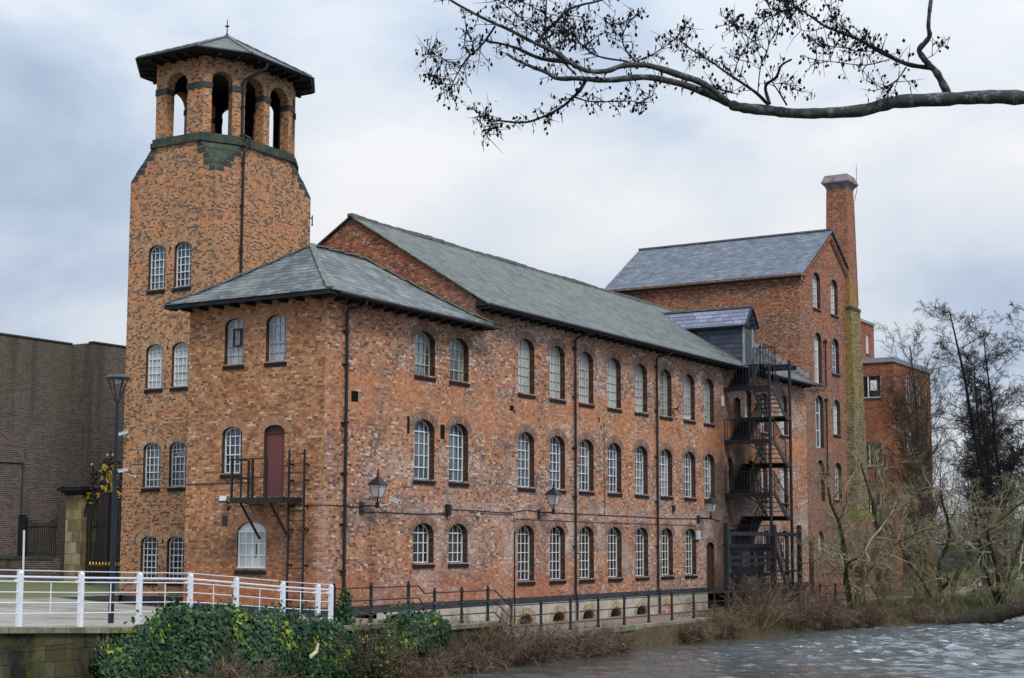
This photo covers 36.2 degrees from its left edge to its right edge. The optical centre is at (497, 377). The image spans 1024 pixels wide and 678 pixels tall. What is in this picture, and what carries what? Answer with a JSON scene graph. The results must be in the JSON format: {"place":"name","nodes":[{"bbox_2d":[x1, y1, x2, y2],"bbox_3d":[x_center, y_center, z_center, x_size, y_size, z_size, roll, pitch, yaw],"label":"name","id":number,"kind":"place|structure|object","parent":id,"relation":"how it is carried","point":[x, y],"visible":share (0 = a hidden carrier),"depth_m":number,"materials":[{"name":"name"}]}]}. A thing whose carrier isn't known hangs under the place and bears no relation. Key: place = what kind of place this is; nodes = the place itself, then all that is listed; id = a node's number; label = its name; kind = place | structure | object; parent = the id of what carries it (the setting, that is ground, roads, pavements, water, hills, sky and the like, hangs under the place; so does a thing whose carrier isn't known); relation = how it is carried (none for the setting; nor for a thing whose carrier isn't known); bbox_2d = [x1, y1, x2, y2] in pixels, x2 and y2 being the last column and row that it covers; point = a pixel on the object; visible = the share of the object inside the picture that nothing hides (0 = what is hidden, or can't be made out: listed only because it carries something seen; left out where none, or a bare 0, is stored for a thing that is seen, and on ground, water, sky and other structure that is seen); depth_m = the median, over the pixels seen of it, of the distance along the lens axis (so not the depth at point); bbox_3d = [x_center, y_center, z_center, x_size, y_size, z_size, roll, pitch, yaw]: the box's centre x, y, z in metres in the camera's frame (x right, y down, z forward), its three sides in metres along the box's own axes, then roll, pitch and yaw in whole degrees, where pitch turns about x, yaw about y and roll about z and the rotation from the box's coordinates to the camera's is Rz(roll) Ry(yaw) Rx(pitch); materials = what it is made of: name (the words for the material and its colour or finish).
{"place":"outdoors","nodes":[
{"label":"outdoors","id":0,"kind":"place"},
{"bbox_2d":[0,578,202,626],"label":"terrace","id":1,"kind":"structure","parent":0,"point":[65,620],"depth_m":56.37,"materials":[{"name":"concrete"}]},
{"bbox_2d":[0,556,60,580],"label":"boundary wall","id":2,"kind":"structure","parent":1,"relation":"on","point":[11,563],"depth_m":71.44,"materials":[{"name":"beige brick"}]},
{"bbox_2d":[17,515,57,556],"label":"iron railing","id":3,"kind":"object","parent":2,"relation":"on","point":[23,522],"visible":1,"depth_m":71.82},
{"bbox_2d":[0,332,125,596],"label":"dark brick building","id":4,"kind":"structure","parent":1,"relation":"on","point":[57,413],"depth_m":77.79,"materials":[{"name":"grey brick"}]},
{"bbox_2d":[57,486,105,583],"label":"gate pier","id":5,"kind":"structure","parent":1,"relation":"on","point":[75,537],"depth_m":70.50,"materials":[{"name":"beige stone"}]},
{"bbox_2d":[84,451,122,584],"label":"ornamental gate","id":6,"kind":"structure","parent":5,"relation":"attached to","point":[92,494],"depth_m":69.91,"materials":[{"name":"metal"}]},
{"bbox_2d":[105,374,130,622],"bbox_3d":[-10.813,3.396,44.225,0.720,7.032,0.720,-3,-7,31],"label":"street lamp","id":7,"kind":"object","parent":1,"relation":"on","point":[117,378],"visible":1,"depth_m":44.24,"materials":[{"name":"metal"}]},
{"bbox_2d":[118,19,314,607],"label":"bell tower","id":8,"kind":"structure","parent":1,"relation":"on","point":[211,204],"depth_m":64.75,"materials":[{"name":"orange brick"}]},
{"bbox_2d":[143,536,157,584],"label":"window","id":9,"kind":"structure","parent":8,"relation":"in","point":[150,545],"depth_m":63.80,"materials":[{"name":"glass"}]},
{"bbox_2d":[141,443,160,491],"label":"window","id":10,"kind":"structure","parent":8,"relation":"in","point":[153,451],"depth_m":64.19,"materials":[{"name":"white paint"}]},
{"bbox_2d":[143,345,162,392],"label":"window","id":11,"kind":"structure","parent":8,"relation":"in","point":[155,360],"depth_m":64.61,"materials":[{"name":"glass"}]},
{"bbox_2d":[146,246,165,294],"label":"window","id":12,"kind":"structure","parent":8,"relation":"in","point":[158,254],"depth_m":65.04,"materials":[{"name":"white paint"}]},
{"bbox_2d":[164,536,183,585],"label":"window","id":13,"kind":"structure","parent":8,"relation":"in","point":[176,552],"depth_m":63.05,"materials":[{"name":"glass"}]},
{"bbox_2d":[167,442,186,491],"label":"window","id":14,"kind":"structure","parent":8,"relation":"in","point":[178,473],"depth_m":63.44,"materials":[{"name":"glass"}]},
{"bbox_2d":[169,343,188,391],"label":"window","id":15,"kind":"structure","parent":8,"relation":"in","point":[181,354],"depth_m":63.86,"materials":[{"name":"white paint"}]},
{"bbox_2d":[172,242,191,291],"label":"window","id":16,"kind":"structure","parent":8,"relation":"in","point":[184,250],"depth_m":64.30,"materials":[{"name":"glass"}]},
{"bbox_2d":[164,243,501,617],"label":"corner block","id":17,"kind":"structure","parent":1,"relation":"on","point":[341,366],"depth_m":57.44,"materials":[{"name":"orange brick"}]},
{"bbox_2d":[219,427,241,478],"bbox_3d":[-9.653,2.752,57.194,1.029,1.890,0.270,-3,-7,31],"label":"window","id":18,"kind":"structure","parent":17,"relation":"in","point":[233,436],"depth_m":57.34,"materials":[{"name":"white paint"}]},
{"bbox_2d":[222,319,244,369],"bbox_3d":[-9.627,-1.227,57.605,1.008,1.890,0.270,-3,-7,31],"label":"window","id":19,"kind":"structure","parent":17,"relation":"in","point":[235,354],"depth_m":57.74,"materials":[{"name":"glass"}]},
{"bbox_2d":[234,522,265,574],"bbox_3d":[-8.829,6.137,56.275,1.460,1.870,0.210,-3,-7,31],"label":"window","id":20,"kind":"structure","parent":17,"relation":"in","point":[251,549],"depth_m":56.34,"materials":[{"name":"white paint"}]},
{"bbox_2d":[229,458,301,538],"bbox_3d":[-8.228,4.304,55.473,2.530,2.852,1.008,-3,-7,31],"label":"door platform","id":21,"kind":"structure","parent":17,"relation":"attached to","point":[241,500],"depth_m":55.26,"materials":[{"name":"black paint"}]},
{"bbox_2d":[265,425,284,496],"bbox_3d":[-7.944,2.991,56.154,0.940,2.570,0.100,-3,-7,31],"label":"door","id":22,"kind":"structure","parent":17,"relation":"in","point":[275,434],"depth_m":56.16,"materials":[{"name":"red paint"}]},
{"bbox_2d":[264,315,286,366],"bbox_3d":[-7.942,-1.329,56.575,1.018,1.890,0.270,-3,-7,31],"label":"window","id":23,"kind":"structure","parent":17,"relation":"in","point":[278,324],"depth_m":56.72,"materials":[{"name":"glass"}]},
{"bbox_2d":[285,449,309,614],"bbox_3d":[-7.021,5.493,55.012,0.755,5.900,0.272,-3,-7,31],"label":"wall ladder","id":24,"kind":"object","parent":17,"relation":"attached to","point":[302,520],"depth_m":54.94,"materials":[{"name":"metal"}]},
{"bbox_2d":[359,469,388,513],"bbox_3d":[-4.499,4.075,56.364,1.040,1.660,0.580,-3,-7,31],"label":"wall lantern","id":25,"kind":"object","parent":17,"relation":"attached to","point":[377,484],"depth_m":56.16,"materials":[{"name":"black paint"}]},
{"bbox_2d":[412,523,434,568],"bbox_3d":[-2.939,6.431,59.919,0.350,1.730,1.468,-3,-7,31],"label":"window","id":26,"kind":"structure","parent":17,"relation":"in","point":[420,534],"depth_m":60.17,"materials":[{"name":"white paint"}]},
{"bbox_2d":[413,420,435,484],"bbox_3d":[-2.926,2.865,60.294,0.350,2.500,1.468,-3,-7,31],"label":"window","id":27,"kind":"structure","parent":17,"relation":"in","point":[421,430],"depth_m":60.55,"materials":[{"name":"glass"}]},
{"bbox_2d":[414,332,436,381],"bbox_3d":[-2.913,-0.839,60.684,0.350,1.910,1.468,-3,-7,31],"label":"window","id":28,"kind":"structure","parent":17,"relation":"in","point":[422,343],"depth_m":60.95,"materials":[{"name":"glass"}]},
{"bbox_2d":[448,424,468,486],"bbox_3d":[-1.653,3.086,62.355,0.350,2.500,1.461,-3,-7,31],"label":"window","id":29,"kind":"structure","parent":17,"relation":"in","point":[455,433],"depth_m":62.63,"materials":[{"name":"glass"}]},
{"bbox_2d":[448,524,468,567],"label":"window","id":30,"kind":"structure","parent":17,"relation":"in","point":[455,532],"depth_m":62.23,"materials":[{"name":"white paint"}]},
{"bbox_2d":[449,339,469,386],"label":"window","id":31,"kind":"structure","parent":17,"relation":"in","point":[456,348],"depth_m":63.00,"materials":[{"name":"glass"}]},
{"bbox_2d":[0,0,1023,536],"label":"sky","id":32,"kind":"structure","parent":0,"point":[939,202],"materials":[{"name":"white"}]},
{"bbox_2d":[59,568,1023,660],"bbox_3d":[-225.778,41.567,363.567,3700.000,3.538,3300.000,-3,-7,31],"label":"ground","id":33,"kind":"structure","parent":0,"point":[661,635],"depth_m":74.24,"materials":[{"name":"brown soil"}]},
{"bbox_2d":[164,634,299,677],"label":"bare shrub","id":34,"kind":"object","parent":33,"relation":"on","point":[245,674],"visible":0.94,"depth_m":41.39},
{"bbox_2d":[0,615,734,677],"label":"river wall","id":35,"kind":"structure","parent":33,"relation":"on","point":[47,652],"depth_m":39.10,"materials":[{"name":"grey stone"}]},
{"bbox_2d":[0,569,333,626],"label":"white railing","id":36,"kind":"object","parent":35,"relation":"on","point":[80,581],"visible":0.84,"depth_m":41.88,"materials":[{"name":"metal"}]},
{"bbox_2d":[88,581,360,677],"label":"ivy curtain","id":37,"kind":"object","parent":35,"relation":"attached to","point":[187,633],"visible":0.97,"depth_m":43.22,"materials":[{"name":"green plant"}]},
{"bbox_2d":[368,597,471,667],"bbox_3d":[-2.623,8.482,50.832,1.979,2.771,4.501,-3,-7,31],"label":"ivy clump","id":38,"kind":"object","parent":35,"relation":"on","point":[432,621],"visible":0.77,"depth_m":50.99,"materials":[{"name":"green plant"}]},
{"bbox_2d":[326,604,436,677],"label":"bare shrub","id":39,"kind":"object","parent":33,"relation":"on","point":[374,649],"visible":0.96,"depth_m":48.23,"materials":[{"name":"brown plant"}]},
{"bbox_2d":[369,636,475,677],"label":"bare shrub","id":40,"kind":"object","parent":33,"relation":"on","point":[413,667],"visible":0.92,"depth_m":50.16,"materials":[{"name":"plant"}]},
{"bbox_2d":[420,632,527,674],"bbox_3d":[-1.078,9.505,52.946,2.777,1.995,4.361,-3,-7,31],"label":"bare shrub","id":41,"kind":"object","parent":33,"relation":"on","point":[484,664],"visible":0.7,"depth_m":52.59,"materials":[{"name":"brown plant"}]},
{"bbox_2d":[445,593,551,667],"bbox_3d":[0.174,8.958,55.089,3.604,2.849,4.784,-2,-6,17],"label":"bare shrub","id":42,"kind":"object","parent":33,"relation":"on","point":[507,645],"visible":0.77,"depth_m":54.52,"materials":[{"name":"plant"}]},
{"bbox_2d":[498,614,595,665],"bbox_3d":[1.442,9.688,57.180,3.572,2.561,5.242,-3,-7,31],"label":"bare shrub","id":43,"kind":"object","parent":33,"relation":"on","point":[542,652],"visible":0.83,"depth_m":56.92,"materials":[{"name":"plant"}]},
{"bbox_2d":[317,213,817,632],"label":"mill range","id":44,"kind":"structure","parent":33,"relation":"on","point":[584,389],"depth_m":73.23,"materials":[{"name":"orange brick"}]},
{"bbox_2d":[517,433,535,491],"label":"window","id":45,"kind":"structure","parent":44,"relation":"in","point":[523,441],"depth_m":67.10,"materials":[{"name":"glass"}]},
{"bbox_2d":[517,526,535,585],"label":"window","id":46,"kind":"structure","parent":44,"relation":"in","point":[523,533],"depth_m":66.70,"materials":[{"name":"white paint"}]},
{"bbox_2d":[518,339,535,398],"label":"window","id":47,"kind":"structure","parent":44,"relation":"in","point":[523,348],"depth_m":67.52,"materials":[{"name":"glass"}]},
{"bbox_2d":[537,480,562,518],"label":"wall lantern","id":48,"kind":"object","parent":44,"relation":"attached to","point":[553,494],"depth_m":67.00,"materials":[{"name":"black paint"}]},
{"bbox_2d":[549,346,565,403],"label":"window","id":49,"kind":"structure","parent":44,"relation":"in","point":[554,353],"depth_m":69.85,"materials":[{"name":"glass"}]},
{"bbox_2d":[549,436,565,493],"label":"window","id":50,"kind":"structure","parent":44,"relation":"in","point":[554,443],"depth_m":69.46,"materials":[{"name":"glass"}]},
{"bbox_2d":[549,527,566,583],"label":"window","id":51,"kind":"structure","parent":44,"relation":"in","point":[554,534],"depth_m":69.02,"materials":[{"name":"white paint"}]},
{"bbox_2d":[579,353,594,407],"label":"window","id":52,"kind":"structure","parent":44,"relation":"in","point":[583,360],"depth_m":72.13,"materials":[{"name":"glass"}]},
{"bbox_2d":[579,440,594,494],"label":"window","id":53,"kind":"structure","parent":44,"relation":"in","point":[583,447],"depth_m":71.71,"materials":[{"name":"glass"}]},
{"bbox_2d":[579,527,594,582],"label":"window","id":54,"kind":"structure","parent":44,"relation":"in","point":[584,535],"depth_m":71.28,"materials":[{"name":"white paint"}]},
{"bbox_2d":[607,359,621,412],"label":"window","id":55,"kind":"structure","parent":44,"relation":"in","point":[611,367],"depth_m":74.50,"materials":[{"name":"glass"}]},
{"bbox_2d":[608,443,622,496],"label":"window","id":56,"kind":"structure","parent":44,"relation":"in","point":[612,454],"depth_m":74.10,"materials":[{"name":"glass"}]},
{"bbox_2d":[608,528,622,581],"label":"window","id":57,"kind":"structure","parent":44,"relation":"in","point":[612,535],"depth_m":73.65,"materials":[{"name":"white paint"}]},
{"bbox_2d":[634,365,648,416],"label":"window","id":58,"kind":"structure","parent":44,"relation":"in","point":[638,371],"depth_m":76.92,"materials":[{"name":"glass"}]},
{"bbox_2d":[635,447,648,497],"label":"window","id":59,"kind":"structure","parent":44,"relation":"in","point":[638,453],"depth_m":76.49,"materials":[{"name":"glass"}]},
{"bbox_2d":[635,528,649,580],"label":"window","id":60,"kind":"structure","parent":44,"relation":"in","point":[639,534],"depth_m":76.10,"materials":[{"name":"glass"}]},
{"bbox_2d":[660,370,672,420],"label":"window","id":61,"kind":"structure","parent":44,"relation":"in","point":[663,378],"depth_m":79.32,"materials":[{"name":"glass"}]},
{"bbox_2d":[660,450,673,499],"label":"window","id":62,"kind":"structure","parent":44,"relation":"in","point":[663,457],"depth_m":78.88,"materials":[{"name":"white paint"}]},
{"bbox_2d":[661,529,673,579],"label":"window","id":63,"kind":"structure","parent":44,"relation":"in","point":[664,535],"depth_m":78.43,"materials":[{"name":"glass"}]},
{"bbox_2d":[683,375,695,423],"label":"window","id":64,"kind":"structure","parent":44,"relation":"in","point":[686,382],"depth_m":81.68,"materials":[{"name":"glass"}]},
{"bbox_2d":[684,453,696,500],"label":"window","id":65,"kind":"structure","parent":44,"relation":"in","point":[687,460],"depth_m":81.24,"materials":[{"name":"glass"}]},
{"bbox_2d":[685,530,697,578],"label":"window","id":66,"kind":"structure","parent":44,"relation":"in","point":[688,537],"depth_m":80.87,"materials":[{"name":"white paint"}]},
{"bbox_2d":[704,380,714,426],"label":"window","id":67,"kind":"structure","parent":44,"relation":"in","point":[706,385],"depth_m":83.84,"materials":[{"name":"glass"}]},
{"bbox_2d":[704,455,715,501],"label":"window","id":68,"kind":"structure","parent":44,"relation":"in","point":[706,461],"depth_m":83.39,"materials":[{"name":"white paint"}]},
{"bbox_2d":[723,343,796,605],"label":"fire escape","id":69,"kind":"object","parent":44,"relation":"attached to","point":[745,479],"visible":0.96,"depth_m":85.06,"materials":[{"name":"black paint"}]},
{"bbox_2d":[539,618,627,658],"bbox_3d":[3.095,10.307,59.827,3.384,2.295,5.140,-3,-7,31],"label":"bare shrub","id":70,"kind":"object","parent":33,"relation":"on","point":[588,645],"visible":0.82,"depth_m":59.44,"materials":[{"name":"brown plant"}]},
{"bbox_2d":[590,615,646,653],"bbox_3d":[4.555,10.524,62.081,2.618,2.235,3.919,-3,-7,31],"label":"bare shrub","id":71,"kind":"object","parent":33,"relation":"on","point":[626,638],"visible":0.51,"depth_m":62.19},
{"bbox_2d":[333,579,926,634],"bbox_3d":[11.111,10.352,74.800,0.438,2.340,61.772,-4,-7,32],"label":"black river railing","id":72,"kind":"object","parent":33,"relation":"on","point":[461,603],"visible":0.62,"depth_m":59.64,"materials":[{"name":"metal"}]},
{"bbox_2d":[336,578,357,633],"bbox_3d":[-4.761,7.272,48.894,0.784,2.103,1.276,-6,-8,44],"label":"climbing ivy","id":73,"kind":"object","parent":72,"relation":"attached to","point":[344,595],"visible":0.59,"depth_m":48.84,"materials":[{"name":"green plant"}]},
{"bbox_2d":[672,614,723,643],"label":"bare shrub","id":74,"kind":"object","parent":33,"relation":"on","point":[686,635],"visible":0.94,"depth_m":67.98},
{"bbox_2d":[414,0,1023,151],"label":"alder bough","id":75,"kind":"object","parent":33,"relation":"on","point":[946,96],"visible":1,"depth_m":9.05,"materials":[{"name":"grey plant"}]},
{"bbox_2d":[604,228,854,600],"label":"gabled mill","id":76,"kind":"object","parent":33,"relation":"on","point":[790,288],"visible":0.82,"depth_m":100.07,"materials":[{"name":"red brick"}]},
{"bbox_2d":[700,596,759,639],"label":"bare shrub","id":77,"kind":"object","parent":33,"relation":"on","point":[735,623],"visible":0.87,"depth_m":70.92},
{"bbox_2d":[717,564,810,631],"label":"bare shrub","id":78,"kind":"object","parent":33,"relation":"on","point":[762,610],"visible":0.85,"depth_m":74.50,"materials":[{"name":"plant"}]},
{"bbox_2d":[767,580,832,628],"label":"bare shrub","id":79,"kind":"object","parent":33,"relation":"on","point":[803,616],"visible":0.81,"depth_m":77.22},
{"bbox_2d":[791,570,864,613],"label":"bare shrub","id":80,"kind":"object","parent":33,"relation":"on","point":[821,595],"visible":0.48,"depth_m":81.39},
{"bbox_2d":[800,590,869,631],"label":"bare shrub","id":81,"kind":"object","parent":33,"relation":"on","point":[829,617],"visible":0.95,"depth_m":78.50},
{"bbox_2d":[821,169,873,596],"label":"chimney stack","id":82,"kind":"object","parent":33,"relation":"on","point":[840,212],"visible":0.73,"depth_m":104.04,"materials":[{"name":"brick"}]},
{"bbox_2d":[677,588,1023,632],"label":"bank grass","id":83,"kind":"structure","parent":33,"relation":"on","point":[969,606],"depth_m":87.69,"materials":[{"name":"plant"}]},
{"bbox_2d":[784,426,918,610],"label":"willow tree","id":84,"kind":"object","parent":33,"relation":"on","point":[844,560],"visible":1,"depth_m":83.61,"materials":[{"name":"brown plant"}]},
{"bbox_2d":[840,595,907,627],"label":"bare shrub","id":85,"kind":"object","parent":33,"relation":"on","point":[876,616],"visible":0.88,"depth_m":81.36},
{"bbox_2d":[814,424,957,605],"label":"willow tree","id":86,"kind":"object","parent":33,"relation":"on","point":[877,500],"visible":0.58,"depth_m":90.08,"materials":[{"name":"brown plant"}]},
{"bbox_2d":[859,565,922,608],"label":"bare shrub","id":87,"kind":"object","parent":33,"relation":"on","point":[900,595],"visible":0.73,"depth_m":87.72,"materials":[{"name":"brown plant"}]},
{"bbox_2d":[860,318,935,588],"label":"red office block","id":88,"kind":"structure","parent":33,"relation":"on","point":[874,423],"depth_m":114.69,"materials":[{"name":"brick"}]},
{"bbox_2d":[863,374,881,399],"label":"window","id":89,"kind":"structure","parent":88,"relation":"in","point":[867,379],"depth_m":115.10,"materials":[{"name":"glass"}]},
{"bbox_2d":[864,319,972,594],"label":"slender tree","id":90,"kind":"object","parent":33,"relation":"on","point":[906,421],"visible":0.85,"depth_m":105.49,"materials":[{"name":"plant"}]},
{"bbox_2d":[892,597,952,624],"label":"bare shrub","id":91,"kind":"object","parent":33,"relation":"on","point":[919,613],"visible":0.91,"depth_m":84.22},
{"bbox_2d":[830,444,1023,613],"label":"willow tree","id":92,"kind":"object","parent":33,"relation":"on","point":[952,588],"visible":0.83,"depth_m":91.88,"materials":[{"name":"brown plant"}]},
{"bbox_2d":[894,559,974,601],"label":"bare shrub","id":93,"kind":"object","parent":33,"relation":"on","point":[920,587],"visible":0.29,"depth_m":95.52,"materials":[{"name":"brown plant"}]},
{"bbox_2d":[911,593,967,613],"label":"bare shrub","id":94,"kind":"object","parent":33,"relation":"on","point":[940,606],"visible":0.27,"depth_m":88.38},
{"bbox_2d":[912,298,1023,586],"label":"alder tree","id":95,"kind":"object","parent":33,"relation":"on","point":[971,426],"visible":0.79,"depth_m":115.67,"materials":[{"name":"brown plant"}]},
{"bbox_2d":[919,465,1023,604],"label":"willow tree","id":96,"kind":"object","parent":33,"relation":"on","point":[998,593],"visible":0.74,"depth_m":95.42,"materials":[{"name":"brown plant"}]},
{"bbox_2d":[923,587,1023,624],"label":"fallen trunk","id":97,"kind":"object","parent":33,"relation":"on","point":[997,613],"visible":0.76,"depth_m":84.84,"materials":[{"name":"wood"}]},
{"bbox_2d":[930,549,1022,603],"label":"bare shrub","id":98,"kind":"object","parent":33,"relation":"on","point":[988,592],"visible":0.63,"depth_m":99.83,"materials":[{"name":"brown plant"}]},
{"bbox_2d":[934,488,1023,569],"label":"wood","id":99,"kind":"object","parent":33,"relation":"on","point":[1016,540],"visible":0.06,"depth_m":156.05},
{"bbox_2d":[935,542,1023,572],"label":"wall","id":100,"kind":"structure","parent":33,"relation":"on","point":[953,560],"depth_m":143.42,"materials":[{"name":"grey stone"}]},
{"bbox_2d":[941,373,1021,579],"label":"alder tree","id":101,"kind":"object","parent":33,"relation":"on","point":[987,470],"visible":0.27,"depth_m":125.06,"materials":[{"name":"black plant"}]},
{"bbox_2d":[951,349,1022,572],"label":"alder tree","id":102,"kind":"object","parent":33,"relation":"on","point":[996,408],"visible":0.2,"depth_m":137.89,"materials":[{"name":"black plant"}]},
{"bbox_2d":[950,430,1023,589],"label":"alder tree","id":103,"kind":"object","parent":33,"relation":"on","point":[1012,451],"visible":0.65,"depth_m":112.13,"materials":[{"name":"brown plant"}]},
{"bbox_2d":[979,302,1023,502],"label":"alder tree","id":104,"kind":"object","parent":33,"relation":"on","point":[1020,348],"visible":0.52,"depth_m":120.19,"materials":[{"name":"black plant"}]},
{"bbox_2d":[296,596,911,635],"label":"path","id":105,"kind":"structure","parent":0,"point":[640,620],"depth_m":69.62,"materials":[{"name":"concrete"}]},
{"bbox_2d":[722,523,802,611],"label":"timber screen fence","id":106,"kind":"object","parent":105,"relation":"on","point":[738,557],"visible":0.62,"depth_m":80.64,"materials":[{"name":"black paint"}]},
{"bbox_2d":[421,615,1023,677],"bbox_3d":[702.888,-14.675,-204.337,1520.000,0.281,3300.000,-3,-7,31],"label":"river","id":107,"kind":"structure","parent":0,"point":[974,650],"depth_m":59.38,"materials":[{"name":"grey liquid"}]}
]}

